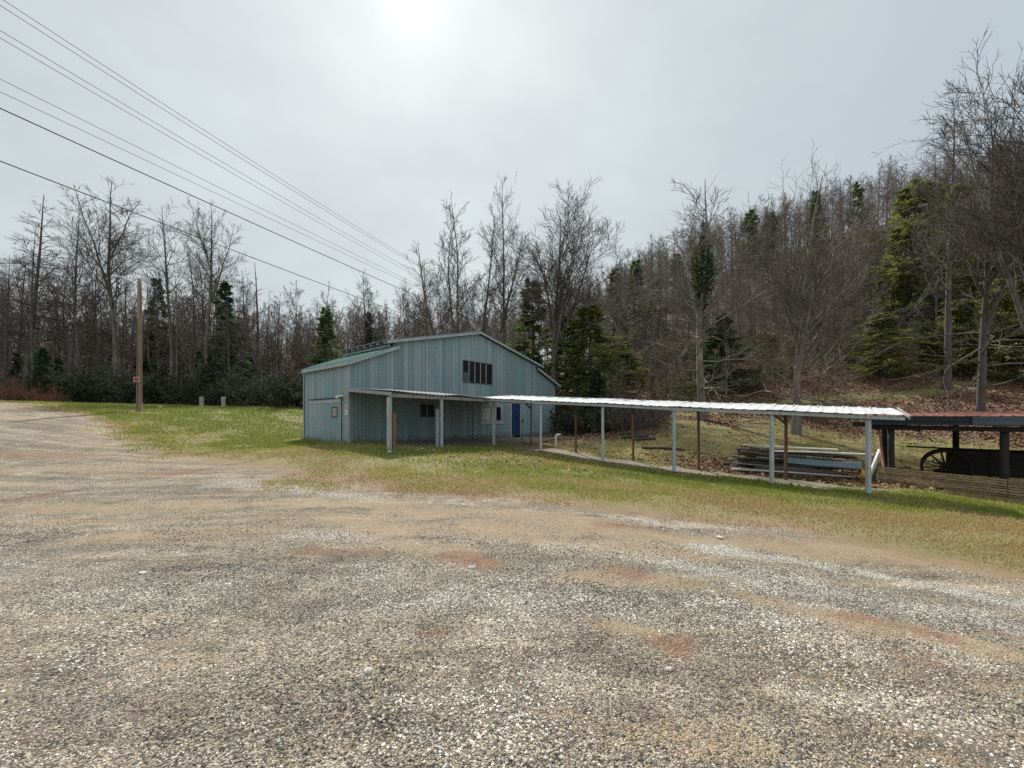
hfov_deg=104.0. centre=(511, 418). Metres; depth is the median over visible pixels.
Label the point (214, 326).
bare tree
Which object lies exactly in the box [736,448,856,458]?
plank
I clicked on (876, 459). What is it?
plastic pipe
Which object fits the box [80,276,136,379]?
bare tree
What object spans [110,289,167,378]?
bare tree
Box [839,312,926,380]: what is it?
pine tree
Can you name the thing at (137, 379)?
utility pole
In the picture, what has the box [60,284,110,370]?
bare tree
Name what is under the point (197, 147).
overhead wire
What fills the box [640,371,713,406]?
evergreen shrub
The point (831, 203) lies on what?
bare tree
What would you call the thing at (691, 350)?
evergreen shrub
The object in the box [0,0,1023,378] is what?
sky
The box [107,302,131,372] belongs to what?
bare tree
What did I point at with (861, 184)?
bare tree
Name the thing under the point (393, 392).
barn
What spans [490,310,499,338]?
bare tree
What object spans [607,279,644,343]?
bare tree
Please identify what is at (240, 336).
bare tree
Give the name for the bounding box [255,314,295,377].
bare tree
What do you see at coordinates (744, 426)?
branch
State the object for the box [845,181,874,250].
pine tree
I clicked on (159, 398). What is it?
evergreen shrub
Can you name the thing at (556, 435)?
vent pipe
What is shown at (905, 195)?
pine tree
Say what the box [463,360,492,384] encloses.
window
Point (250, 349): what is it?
bare tree
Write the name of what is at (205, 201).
overhead wire
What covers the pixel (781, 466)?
plank
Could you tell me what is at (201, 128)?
overhead wire
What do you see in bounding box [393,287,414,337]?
bare tree
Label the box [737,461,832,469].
plank
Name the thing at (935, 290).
bare tree
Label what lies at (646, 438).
log
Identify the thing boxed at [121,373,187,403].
evergreen shrub
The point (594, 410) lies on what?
evergreen shrub
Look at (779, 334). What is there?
undergrowth
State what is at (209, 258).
bare tree
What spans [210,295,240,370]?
bare tree
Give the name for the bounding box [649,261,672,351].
bare tree
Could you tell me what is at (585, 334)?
pine tree
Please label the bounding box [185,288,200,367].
bare tree
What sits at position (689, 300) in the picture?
bare tree
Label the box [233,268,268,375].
bare tree
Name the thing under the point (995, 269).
pine tree
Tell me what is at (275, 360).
woods
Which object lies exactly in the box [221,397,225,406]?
stub post
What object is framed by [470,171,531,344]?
bare tree
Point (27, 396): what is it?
bare shrub
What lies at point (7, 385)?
evergreen shrub
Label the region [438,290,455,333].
bare tree
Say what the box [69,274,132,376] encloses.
bare tree
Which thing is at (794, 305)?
bare tree
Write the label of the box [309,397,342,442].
sliding door
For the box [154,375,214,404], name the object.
evergreen shrub
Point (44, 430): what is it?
gravel drive
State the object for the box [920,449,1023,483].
farm wagon
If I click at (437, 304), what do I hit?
bare tree
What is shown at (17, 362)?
hemlock tree
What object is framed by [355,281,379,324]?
bare tree
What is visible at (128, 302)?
bare tree
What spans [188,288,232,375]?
bare tree
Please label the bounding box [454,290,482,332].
bare tree
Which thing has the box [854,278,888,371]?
bare tree
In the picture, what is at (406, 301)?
bare tree
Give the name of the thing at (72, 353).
bare tree
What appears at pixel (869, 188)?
bare tree
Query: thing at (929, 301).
pine tree
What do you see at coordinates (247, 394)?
evergreen shrub
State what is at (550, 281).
bare tree
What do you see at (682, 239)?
bare tree
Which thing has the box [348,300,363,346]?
bare tree
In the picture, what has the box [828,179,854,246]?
bare tree
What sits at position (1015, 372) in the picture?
pine tree
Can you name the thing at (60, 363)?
hemlock tree
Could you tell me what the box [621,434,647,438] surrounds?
log
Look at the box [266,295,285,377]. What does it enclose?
bare tree
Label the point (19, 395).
bare shrub
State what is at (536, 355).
pine tree
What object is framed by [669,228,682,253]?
bare tree
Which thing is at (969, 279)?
pine tree
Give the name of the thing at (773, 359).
evergreen shrub
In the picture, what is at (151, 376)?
evergreen shrub
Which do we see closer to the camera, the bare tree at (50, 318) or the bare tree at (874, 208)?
the bare tree at (50, 318)
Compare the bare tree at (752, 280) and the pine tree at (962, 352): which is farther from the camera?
the bare tree at (752, 280)
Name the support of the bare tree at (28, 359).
on the ground at (892, 548)
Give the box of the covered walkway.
[486,395,910,495]
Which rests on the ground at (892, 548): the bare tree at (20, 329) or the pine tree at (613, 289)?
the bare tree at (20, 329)
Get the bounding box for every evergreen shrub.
[0,366,114,402]
[6,376,76,400]
[18,359,134,400]
[21,374,95,402]
[44,368,89,389]
[53,365,132,403]
[68,367,154,402]
[89,361,185,403]
[105,372,150,402]
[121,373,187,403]
[142,370,186,383]
[142,386,182,403]
[143,367,193,403]
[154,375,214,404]
[155,377,205,404]
[157,370,189,403]
[182,384,227,405]
[195,381,263,405]
[199,366,261,397]
[202,381,246,405]
[215,367,279,406]
[221,377,263,405]
[230,366,294,389]
[248,368,299,406]
[252,363,302,407]
[271,367,302,405]
[279,379,302,406]
[548,396,585,432]
[551,405,594,434]
[556,395,631,434]
[585,404,630,432]
[595,349,654,376]
[632,341,681,370]
[632,369,660,385]
[640,336,694,362]
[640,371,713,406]
[704,353,786,394]
[714,335,764,363]
[737,341,773,359]
[747,329,786,346]
[756,352,791,366]
[761,356,822,380]
[767,345,795,356]
[819,336,885,365]
[848,319,927,342]
[853,308,912,328]
[894,357,952,379]
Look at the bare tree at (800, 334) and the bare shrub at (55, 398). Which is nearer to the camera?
the bare tree at (800, 334)
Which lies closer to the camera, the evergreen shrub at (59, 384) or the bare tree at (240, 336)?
the evergreen shrub at (59, 384)
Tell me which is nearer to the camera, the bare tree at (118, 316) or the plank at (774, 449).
the plank at (774, 449)
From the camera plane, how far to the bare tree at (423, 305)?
40.00 m
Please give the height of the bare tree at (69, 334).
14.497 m
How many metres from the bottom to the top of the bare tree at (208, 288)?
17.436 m
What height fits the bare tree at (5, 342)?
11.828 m
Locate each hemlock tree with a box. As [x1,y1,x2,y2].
[5,353,23,379]
[7,347,66,400]
[47,358,67,379]
[105,355,112,373]
[130,277,186,379]
[132,360,153,379]
[143,349,159,377]
[177,354,224,403]
[187,281,253,385]
[191,351,202,382]
[237,357,259,388]
[361,312,375,345]
[577,369,616,427]
[666,312,762,390]
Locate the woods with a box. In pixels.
[0,144,1023,384]
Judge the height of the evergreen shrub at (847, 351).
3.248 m
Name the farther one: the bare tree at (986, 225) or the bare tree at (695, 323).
the bare tree at (695, 323)
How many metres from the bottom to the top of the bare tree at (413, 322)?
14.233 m
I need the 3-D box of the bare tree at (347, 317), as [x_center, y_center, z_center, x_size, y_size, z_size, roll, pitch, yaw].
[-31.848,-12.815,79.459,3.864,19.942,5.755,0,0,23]
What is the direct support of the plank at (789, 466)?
on the plank at (835, 472)
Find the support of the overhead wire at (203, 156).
attached to the utility pole
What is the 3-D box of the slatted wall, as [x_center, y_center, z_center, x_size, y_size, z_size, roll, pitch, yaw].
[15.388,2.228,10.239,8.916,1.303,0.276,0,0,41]
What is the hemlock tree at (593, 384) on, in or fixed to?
on the ground at (892, 548)
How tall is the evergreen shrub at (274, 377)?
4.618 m
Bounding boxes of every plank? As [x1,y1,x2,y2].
[731,468,860,477]
[732,462,832,470]
[734,453,834,460]
[735,457,783,461]
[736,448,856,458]
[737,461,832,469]
[738,467,829,473]
[740,450,806,456]
[740,460,861,470]
[741,462,838,469]
[741,470,840,477]
[742,452,811,458]
[744,444,837,449]
[747,446,835,453]
[750,460,802,464]
[754,448,853,456]
[754,466,859,474]
[758,453,832,459]
[774,450,873,454]
[788,457,861,467]
[871,464,878,480]
[907,446,1023,451]
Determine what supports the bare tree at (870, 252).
on the hill
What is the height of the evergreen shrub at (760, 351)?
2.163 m
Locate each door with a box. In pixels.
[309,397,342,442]
[510,403,521,436]
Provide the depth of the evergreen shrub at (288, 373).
37.41 m
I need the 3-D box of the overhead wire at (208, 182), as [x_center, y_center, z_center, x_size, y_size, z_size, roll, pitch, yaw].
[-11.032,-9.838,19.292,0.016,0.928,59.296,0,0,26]
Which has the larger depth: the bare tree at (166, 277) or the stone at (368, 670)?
the bare tree at (166, 277)
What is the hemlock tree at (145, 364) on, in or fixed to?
on the ground at (892, 548)
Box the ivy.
[689,210,719,330]
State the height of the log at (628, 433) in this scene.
0.268 m
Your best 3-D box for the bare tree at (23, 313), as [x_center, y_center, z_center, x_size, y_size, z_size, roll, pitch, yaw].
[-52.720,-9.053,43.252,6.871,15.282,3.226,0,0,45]
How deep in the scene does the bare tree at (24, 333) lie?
46.20 m
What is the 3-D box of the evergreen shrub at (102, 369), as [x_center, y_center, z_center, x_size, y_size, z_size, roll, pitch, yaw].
[-38.807,-3.183,37.008,6.510,4.788,7.340,0,0,9]
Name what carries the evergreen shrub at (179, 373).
on the ground at (892, 548)
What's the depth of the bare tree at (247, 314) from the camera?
55.55 m
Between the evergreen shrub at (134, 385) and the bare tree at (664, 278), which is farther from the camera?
the bare tree at (664, 278)
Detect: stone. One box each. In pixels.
[363,667,372,673]
[666,666,672,671]
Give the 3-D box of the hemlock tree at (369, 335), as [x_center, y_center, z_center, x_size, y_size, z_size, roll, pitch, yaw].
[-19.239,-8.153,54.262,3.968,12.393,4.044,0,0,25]
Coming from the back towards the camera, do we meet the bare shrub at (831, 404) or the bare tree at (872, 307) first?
the bare tree at (872, 307)
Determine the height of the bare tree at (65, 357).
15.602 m
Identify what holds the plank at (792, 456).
on the plank at (795, 457)
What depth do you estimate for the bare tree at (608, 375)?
32.17 m
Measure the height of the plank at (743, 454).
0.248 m
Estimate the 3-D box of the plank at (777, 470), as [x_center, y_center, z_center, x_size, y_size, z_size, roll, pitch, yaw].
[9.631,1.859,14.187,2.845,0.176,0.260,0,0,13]
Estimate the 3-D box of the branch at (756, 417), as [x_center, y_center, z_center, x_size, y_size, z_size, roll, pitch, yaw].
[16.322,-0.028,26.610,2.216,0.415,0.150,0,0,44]
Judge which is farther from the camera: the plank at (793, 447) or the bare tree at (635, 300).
the bare tree at (635, 300)
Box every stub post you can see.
[199,397,203,406]
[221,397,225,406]
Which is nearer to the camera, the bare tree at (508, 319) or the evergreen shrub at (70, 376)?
the evergreen shrub at (70, 376)
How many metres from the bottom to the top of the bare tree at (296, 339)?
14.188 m
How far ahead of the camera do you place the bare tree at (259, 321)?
61.17 m
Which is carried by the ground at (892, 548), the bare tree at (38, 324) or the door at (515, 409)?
the bare tree at (38, 324)
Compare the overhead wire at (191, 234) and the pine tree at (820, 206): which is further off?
the pine tree at (820, 206)
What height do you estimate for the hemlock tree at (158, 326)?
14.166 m
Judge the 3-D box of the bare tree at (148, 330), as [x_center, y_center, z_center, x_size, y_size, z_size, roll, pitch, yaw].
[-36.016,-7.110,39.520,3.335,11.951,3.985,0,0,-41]
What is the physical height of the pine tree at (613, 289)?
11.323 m
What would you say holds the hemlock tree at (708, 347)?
on the hill
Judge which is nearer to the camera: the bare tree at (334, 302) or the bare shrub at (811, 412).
the bare shrub at (811, 412)
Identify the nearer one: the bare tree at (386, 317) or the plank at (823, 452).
the plank at (823, 452)
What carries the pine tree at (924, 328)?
on the hill
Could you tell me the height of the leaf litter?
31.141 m
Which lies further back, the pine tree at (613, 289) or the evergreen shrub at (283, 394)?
the pine tree at (613, 289)
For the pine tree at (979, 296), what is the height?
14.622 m
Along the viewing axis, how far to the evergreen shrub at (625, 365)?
42.59 m
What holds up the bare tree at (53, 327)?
on the ground at (892, 548)
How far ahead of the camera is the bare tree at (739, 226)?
71.02 m
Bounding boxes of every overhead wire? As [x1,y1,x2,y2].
[0,5,483,302]
[0,30,514,322]
[0,108,528,343]
[0,161,454,332]
[1,38,512,323]
[1,79,509,328]
[1,92,516,333]
[3,0,492,305]
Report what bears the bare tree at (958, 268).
on the hill
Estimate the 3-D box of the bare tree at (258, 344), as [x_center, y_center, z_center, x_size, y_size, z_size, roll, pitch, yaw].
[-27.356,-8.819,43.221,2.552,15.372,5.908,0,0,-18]
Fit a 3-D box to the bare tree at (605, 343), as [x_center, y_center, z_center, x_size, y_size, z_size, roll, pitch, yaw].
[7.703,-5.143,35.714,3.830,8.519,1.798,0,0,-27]
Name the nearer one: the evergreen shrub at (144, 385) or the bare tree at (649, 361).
the bare tree at (649, 361)
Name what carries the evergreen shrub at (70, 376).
on the ground at (892, 548)
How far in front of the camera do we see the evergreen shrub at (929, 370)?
32.07 m
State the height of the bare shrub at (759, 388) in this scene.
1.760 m
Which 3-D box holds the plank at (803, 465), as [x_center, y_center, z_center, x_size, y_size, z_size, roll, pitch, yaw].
[9.973,1.626,13.957,3.547,0.197,0.260,0,0,18]
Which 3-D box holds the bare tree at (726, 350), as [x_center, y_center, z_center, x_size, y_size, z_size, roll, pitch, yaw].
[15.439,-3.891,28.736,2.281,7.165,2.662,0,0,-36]
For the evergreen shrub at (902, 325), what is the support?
on the hill
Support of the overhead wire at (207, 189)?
attached to the utility pole
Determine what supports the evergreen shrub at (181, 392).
on the ground at (892, 548)
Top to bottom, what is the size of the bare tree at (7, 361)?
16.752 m
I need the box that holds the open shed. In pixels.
[852,411,1023,493]
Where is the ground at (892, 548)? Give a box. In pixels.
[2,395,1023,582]
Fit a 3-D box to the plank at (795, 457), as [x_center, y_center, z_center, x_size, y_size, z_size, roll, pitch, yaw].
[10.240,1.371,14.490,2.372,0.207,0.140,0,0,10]
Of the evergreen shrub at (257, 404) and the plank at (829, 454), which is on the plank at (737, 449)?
the plank at (829, 454)
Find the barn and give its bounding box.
[301,331,560,449]
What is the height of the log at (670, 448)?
0.197 m
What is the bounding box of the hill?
[543,216,1023,399]
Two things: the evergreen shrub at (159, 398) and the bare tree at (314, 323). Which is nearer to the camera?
the evergreen shrub at (159, 398)
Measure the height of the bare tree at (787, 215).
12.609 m
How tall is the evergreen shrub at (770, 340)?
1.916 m
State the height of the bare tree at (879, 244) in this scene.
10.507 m
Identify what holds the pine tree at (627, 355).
on the ground at (892, 548)
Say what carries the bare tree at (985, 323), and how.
on the ground at (892, 548)
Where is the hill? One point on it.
(932, 384)
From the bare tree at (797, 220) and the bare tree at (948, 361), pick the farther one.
the bare tree at (797, 220)
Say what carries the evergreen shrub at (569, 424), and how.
on the ground at (892, 548)
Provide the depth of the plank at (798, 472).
13.89 m
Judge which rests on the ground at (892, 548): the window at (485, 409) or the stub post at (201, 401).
the stub post at (201, 401)
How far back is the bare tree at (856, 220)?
67.22 m
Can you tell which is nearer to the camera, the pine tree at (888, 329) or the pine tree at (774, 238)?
the pine tree at (888, 329)
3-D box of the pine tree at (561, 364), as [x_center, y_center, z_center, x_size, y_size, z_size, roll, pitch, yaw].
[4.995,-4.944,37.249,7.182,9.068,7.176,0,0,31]
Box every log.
[620,431,640,435]
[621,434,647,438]
[630,432,655,434]
[635,437,655,440]
[642,447,684,450]
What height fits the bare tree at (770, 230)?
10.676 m
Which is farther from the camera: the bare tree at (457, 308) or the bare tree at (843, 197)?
the bare tree at (843, 197)
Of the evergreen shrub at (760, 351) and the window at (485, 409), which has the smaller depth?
the window at (485, 409)
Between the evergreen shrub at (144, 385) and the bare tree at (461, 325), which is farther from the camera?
the bare tree at (461, 325)
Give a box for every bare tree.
[0,195,110,379]
[0,223,73,377]
[0,252,60,379]
[0,253,63,374]
[0,261,35,373]
[0,268,46,359]
[0,278,22,385]
[4,275,40,368]
[7,284,71,377]
[8,198,124,377]
[10,297,68,367]
[16,278,85,368]
[26,252,96,401]
[31,176,173,380]
[35,289,79,375]
[39,256,90,379]
[44,312,84,363]
[51,255,105,370]
[60,263,109,375]
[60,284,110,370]
[66,304,103,369]
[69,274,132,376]
[80,259,155,379]
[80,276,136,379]
[80,289,143,365]
[88,319,134,375]
[103,198,213,375]
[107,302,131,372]
[108,278,160,354]
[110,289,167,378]
[117,274,144,374]
[126,286,166,378]
[143,290,186,375]
[154,241,220,380]
[155,282,196,381]
[162,195,255,387]
[164,275,227,371]
[170,288,211,376]
[181,247,254,367]
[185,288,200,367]
[187,262,241,355]
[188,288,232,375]
[194,303,215,355]
[202,303,251,380]
[209,296,255,374]
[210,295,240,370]
[223,300,266,378]
[230,281,261,375]
[232,295,262,376]
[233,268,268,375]
[237,326,261,359]
[244,262,272,374]
[249,295,265,370]
[251,290,284,377]
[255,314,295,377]
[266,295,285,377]
[283,283,305,371]
[286,280,338,366]
[289,312,303,382]
[306,297,324,364]
[331,306,344,351]
[341,270,386,342]
[341,306,355,334]
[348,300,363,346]
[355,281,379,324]
[377,300,401,340]
[389,293,406,336]
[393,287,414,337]
[396,258,442,335]
[397,279,421,335]
[402,192,543,348]
[405,301,421,336]
[426,280,446,334]
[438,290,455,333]
[446,285,473,332]
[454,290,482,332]
[463,284,502,342]
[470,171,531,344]
[473,278,511,340]
[488,174,683,414]
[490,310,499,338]
[505,300,516,341]
[586,316,612,383]
[591,170,833,419]
[601,373,616,408]
[605,292,621,347]
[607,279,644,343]
[618,271,647,340]
[620,262,629,334]
[641,322,688,410]
[643,307,674,388]
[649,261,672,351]
[653,237,672,257]
[654,234,667,275]
[656,249,685,327]
[661,238,675,303]
[662,336,682,374]
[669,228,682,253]
[672,258,691,341]
[677,224,686,265]
[685,226,696,276]
[686,307,712,345]
[705,317,743,413]
[711,139,966,460]
[724,220,747,276]
[733,212,749,257]
[735,237,767,335]
[744,68,1023,432]
[753,211,776,256]
[759,356,792,410]
[760,229,793,328]
[774,283,788,359]
[778,193,793,245]
[780,223,824,304]
[786,281,811,327]
[787,207,805,268]
[815,257,842,342]
[821,176,837,235]
[822,182,849,248]
[822,186,835,238]
[824,236,850,307]
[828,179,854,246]
[840,203,852,268]
[846,254,881,333]
[848,171,871,201]
[849,207,864,253]
[853,221,886,314]
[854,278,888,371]
[856,176,880,224]
[860,172,881,211]
[861,203,894,291]
[867,225,885,306]
[869,176,886,225]
[881,22,1023,439]
[881,204,889,229]
[886,98,1022,389]
[902,277,912,324]
[917,266,954,356]
[925,151,943,174]
[937,250,973,306]
[954,191,993,295]
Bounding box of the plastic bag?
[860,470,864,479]
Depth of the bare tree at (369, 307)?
55.03 m
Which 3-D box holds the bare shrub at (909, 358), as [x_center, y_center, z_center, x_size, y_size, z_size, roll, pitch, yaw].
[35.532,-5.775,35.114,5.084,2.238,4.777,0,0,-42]
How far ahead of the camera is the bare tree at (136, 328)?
45.99 m
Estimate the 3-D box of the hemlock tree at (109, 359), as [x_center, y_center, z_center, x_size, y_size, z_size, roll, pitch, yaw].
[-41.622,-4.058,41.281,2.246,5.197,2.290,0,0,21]
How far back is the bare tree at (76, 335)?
36.20 m
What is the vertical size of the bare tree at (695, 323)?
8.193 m
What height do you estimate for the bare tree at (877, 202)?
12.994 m
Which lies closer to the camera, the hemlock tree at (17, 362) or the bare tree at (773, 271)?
the hemlock tree at (17, 362)
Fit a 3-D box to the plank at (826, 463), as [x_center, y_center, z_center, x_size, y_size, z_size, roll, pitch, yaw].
[10.534,1.487,13.591,2.161,0.292,0.050,0,0,21]
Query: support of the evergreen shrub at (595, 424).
on the ground at (892, 548)
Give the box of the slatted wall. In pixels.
[877,466,1023,500]
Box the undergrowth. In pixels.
[0,220,1010,409]
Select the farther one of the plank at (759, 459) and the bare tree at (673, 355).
the bare tree at (673, 355)
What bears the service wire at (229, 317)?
attached to the utility pole
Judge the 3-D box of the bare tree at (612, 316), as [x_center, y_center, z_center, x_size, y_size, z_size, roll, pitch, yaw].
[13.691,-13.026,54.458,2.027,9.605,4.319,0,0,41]
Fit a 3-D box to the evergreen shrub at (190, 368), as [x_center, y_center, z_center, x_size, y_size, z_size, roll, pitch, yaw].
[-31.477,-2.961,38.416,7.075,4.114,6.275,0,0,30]
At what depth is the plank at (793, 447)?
14.12 m
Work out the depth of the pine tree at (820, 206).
65.92 m
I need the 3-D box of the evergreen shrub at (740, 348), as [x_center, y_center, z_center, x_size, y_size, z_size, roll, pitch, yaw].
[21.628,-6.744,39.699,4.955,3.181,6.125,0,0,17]
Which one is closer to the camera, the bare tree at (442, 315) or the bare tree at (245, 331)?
the bare tree at (245, 331)
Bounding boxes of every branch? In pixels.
[722,424,767,428]
[739,415,775,420]
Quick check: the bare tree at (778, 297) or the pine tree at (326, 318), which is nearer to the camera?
the bare tree at (778, 297)
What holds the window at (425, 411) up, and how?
in the barn
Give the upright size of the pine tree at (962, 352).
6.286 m
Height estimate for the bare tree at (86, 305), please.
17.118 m
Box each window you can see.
[420,404,434,416]
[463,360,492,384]
[480,404,504,426]
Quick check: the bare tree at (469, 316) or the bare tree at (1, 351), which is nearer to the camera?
the bare tree at (1, 351)
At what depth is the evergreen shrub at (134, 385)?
35.82 m
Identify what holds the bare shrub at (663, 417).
on the ground at (892, 548)
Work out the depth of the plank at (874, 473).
13.32 m
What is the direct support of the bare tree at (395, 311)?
on the ground at (892, 548)
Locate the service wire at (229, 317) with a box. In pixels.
[142,284,335,350]
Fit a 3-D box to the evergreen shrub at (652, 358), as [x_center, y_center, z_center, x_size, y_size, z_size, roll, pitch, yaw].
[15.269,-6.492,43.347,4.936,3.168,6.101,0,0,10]
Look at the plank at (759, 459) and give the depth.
14.37 m
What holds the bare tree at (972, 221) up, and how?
on the hill
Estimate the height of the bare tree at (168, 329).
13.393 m
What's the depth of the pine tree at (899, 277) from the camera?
41.54 m
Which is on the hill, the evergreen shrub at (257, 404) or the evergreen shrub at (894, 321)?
the evergreen shrub at (894, 321)
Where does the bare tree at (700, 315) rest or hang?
on the ground at (892, 548)
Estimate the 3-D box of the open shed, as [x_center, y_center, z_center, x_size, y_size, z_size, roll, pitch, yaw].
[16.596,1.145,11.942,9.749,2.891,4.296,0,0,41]
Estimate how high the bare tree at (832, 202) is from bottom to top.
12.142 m
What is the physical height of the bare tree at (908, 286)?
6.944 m
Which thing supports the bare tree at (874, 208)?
on the hill
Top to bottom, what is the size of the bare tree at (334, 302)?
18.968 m
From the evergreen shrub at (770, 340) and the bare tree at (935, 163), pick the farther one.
the bare tree at (935, 163)
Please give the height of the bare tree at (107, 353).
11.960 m
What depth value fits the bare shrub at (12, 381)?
33.48 m
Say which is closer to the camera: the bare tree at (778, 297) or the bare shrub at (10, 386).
the bare shrub at (10, 386)
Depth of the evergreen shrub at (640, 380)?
39.09 m
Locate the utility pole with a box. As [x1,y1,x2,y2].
[111,275,141,411]
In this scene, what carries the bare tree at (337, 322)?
on the ground at (892, 548)
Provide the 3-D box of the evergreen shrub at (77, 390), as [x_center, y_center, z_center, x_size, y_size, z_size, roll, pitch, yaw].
[-35.545,-2.651,35.147,5.913,3.628,5.934,0,0,22]
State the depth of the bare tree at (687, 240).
69.89 m
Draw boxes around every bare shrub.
[0,369,26,399]
[0,373,54,399]
[0,379,63,400]
[0,385,73,401]
[23,391,73,401]
[599,386,679,432]
[605,403,653,431]
[626,393,675,429]
[642,405,679,427]
[729,372,775,391]
[774,384,864,427]
[788,397,837,423]
[801,392,860,425]
[883,344,943,364]
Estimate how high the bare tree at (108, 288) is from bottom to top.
20.903 m
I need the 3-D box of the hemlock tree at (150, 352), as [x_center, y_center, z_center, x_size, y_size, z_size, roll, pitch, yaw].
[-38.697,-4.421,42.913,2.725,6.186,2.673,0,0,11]
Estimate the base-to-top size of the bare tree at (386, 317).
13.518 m
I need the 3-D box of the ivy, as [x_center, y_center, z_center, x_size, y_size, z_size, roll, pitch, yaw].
[12.685,-9.809,26.498,1.957,8.063,1.949,0,0,0]
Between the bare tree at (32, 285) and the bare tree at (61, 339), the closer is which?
the bare tree at (32, 285)
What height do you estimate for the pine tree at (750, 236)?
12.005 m
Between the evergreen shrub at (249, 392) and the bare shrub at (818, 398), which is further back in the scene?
the evergreen shrub at (249, 392)
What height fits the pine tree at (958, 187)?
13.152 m
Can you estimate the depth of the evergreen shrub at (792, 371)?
33.96 m
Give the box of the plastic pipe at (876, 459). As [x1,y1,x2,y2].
[871,449,880,474]
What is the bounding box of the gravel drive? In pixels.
[0,402,1023,767]
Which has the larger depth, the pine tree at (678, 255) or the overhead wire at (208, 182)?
the pine tree at (678, 255)
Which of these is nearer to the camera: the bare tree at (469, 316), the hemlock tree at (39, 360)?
the hemlock tree at (39, 360)
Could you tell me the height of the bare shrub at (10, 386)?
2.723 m
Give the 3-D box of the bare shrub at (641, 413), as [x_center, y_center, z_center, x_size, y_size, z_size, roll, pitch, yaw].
[7.775,-0.616,25.321,4.817,3.029,4.526,0,0,41]
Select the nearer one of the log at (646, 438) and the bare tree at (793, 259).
the log at (646, 438)
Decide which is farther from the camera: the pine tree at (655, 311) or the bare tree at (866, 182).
the bare tree at (866, 182)
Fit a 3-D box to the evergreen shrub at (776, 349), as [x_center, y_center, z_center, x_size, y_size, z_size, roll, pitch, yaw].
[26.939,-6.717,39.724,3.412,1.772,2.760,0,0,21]
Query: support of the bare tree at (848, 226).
on the hill
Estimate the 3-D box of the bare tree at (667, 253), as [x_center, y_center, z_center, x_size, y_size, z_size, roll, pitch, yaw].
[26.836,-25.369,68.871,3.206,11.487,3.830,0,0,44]
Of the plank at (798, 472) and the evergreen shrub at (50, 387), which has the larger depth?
the evergreen shrub at (50, 387)
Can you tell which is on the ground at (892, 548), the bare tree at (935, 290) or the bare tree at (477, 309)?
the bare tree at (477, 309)
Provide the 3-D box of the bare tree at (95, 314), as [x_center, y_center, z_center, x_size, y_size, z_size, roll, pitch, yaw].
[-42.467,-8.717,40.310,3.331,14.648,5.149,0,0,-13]
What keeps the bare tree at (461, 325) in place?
on the ground at (892, 548)
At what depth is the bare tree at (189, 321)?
49.30 m
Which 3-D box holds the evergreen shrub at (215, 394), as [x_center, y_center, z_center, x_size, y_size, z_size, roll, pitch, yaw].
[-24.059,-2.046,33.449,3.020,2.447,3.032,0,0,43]
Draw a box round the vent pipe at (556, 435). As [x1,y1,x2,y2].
[555,433,560,446]
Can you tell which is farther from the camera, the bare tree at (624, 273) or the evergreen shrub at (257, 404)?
the bare tree at (624, 273)
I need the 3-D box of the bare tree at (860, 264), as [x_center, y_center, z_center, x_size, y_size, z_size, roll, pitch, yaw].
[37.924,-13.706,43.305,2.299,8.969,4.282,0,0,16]
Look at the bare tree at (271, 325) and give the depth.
53.31 m
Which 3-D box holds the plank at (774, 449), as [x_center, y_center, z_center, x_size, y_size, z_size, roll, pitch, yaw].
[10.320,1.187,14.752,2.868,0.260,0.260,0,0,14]
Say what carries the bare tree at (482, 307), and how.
on the ground at (892, 548)
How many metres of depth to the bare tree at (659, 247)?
76.85 m
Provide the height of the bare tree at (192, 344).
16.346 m
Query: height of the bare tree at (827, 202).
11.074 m
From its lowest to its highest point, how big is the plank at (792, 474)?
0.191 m
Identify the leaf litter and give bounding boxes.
[432,263,1023,495]
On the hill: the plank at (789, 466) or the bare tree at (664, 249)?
the bare tree at (664, 249)
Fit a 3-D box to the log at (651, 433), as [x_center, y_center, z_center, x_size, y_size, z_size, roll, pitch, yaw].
[7.443,0.934,22.811,1.731,0.300,0.220,0,0,-21]
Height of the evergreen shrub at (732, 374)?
3.449 m
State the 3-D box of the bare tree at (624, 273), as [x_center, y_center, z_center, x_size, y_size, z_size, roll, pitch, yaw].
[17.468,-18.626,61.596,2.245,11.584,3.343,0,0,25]
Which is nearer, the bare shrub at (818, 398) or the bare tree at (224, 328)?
the bare shrub at (818, 398)
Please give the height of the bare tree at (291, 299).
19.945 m
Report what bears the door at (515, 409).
in the barn
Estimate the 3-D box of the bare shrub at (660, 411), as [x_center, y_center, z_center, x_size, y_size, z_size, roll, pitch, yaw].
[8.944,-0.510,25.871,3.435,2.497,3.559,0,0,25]
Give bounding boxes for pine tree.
[305,307,344,364]
[501,278,572,392]
[542,313,607,409]
[552,304,634,410]
[586,268,634,341]
[600,341,657,397]
[605,259,651,336]
[626,278,674,343]
[664,253,698,305]
[721,209,771,280]
[758,213,792,270]
[792,190,837,264]
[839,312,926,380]
[844,177,990,300]
[844,220,1023,328]
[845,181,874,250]
[896,254,980,347]
[896,321,957,367]
[912,194,1023,333]
[916,298,1015,375]
[917,232,1023,331]
[918,183,993,283]
[952,276,1023,375]
[968,322,1023,380]
[970,216,1023,332]
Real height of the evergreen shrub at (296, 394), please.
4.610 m
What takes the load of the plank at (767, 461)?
on the plank at (789, 466)
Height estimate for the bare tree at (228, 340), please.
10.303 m
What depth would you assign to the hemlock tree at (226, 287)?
37.88 m
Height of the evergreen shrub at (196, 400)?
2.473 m
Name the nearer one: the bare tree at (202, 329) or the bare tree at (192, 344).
the bare tree at (192, 344)

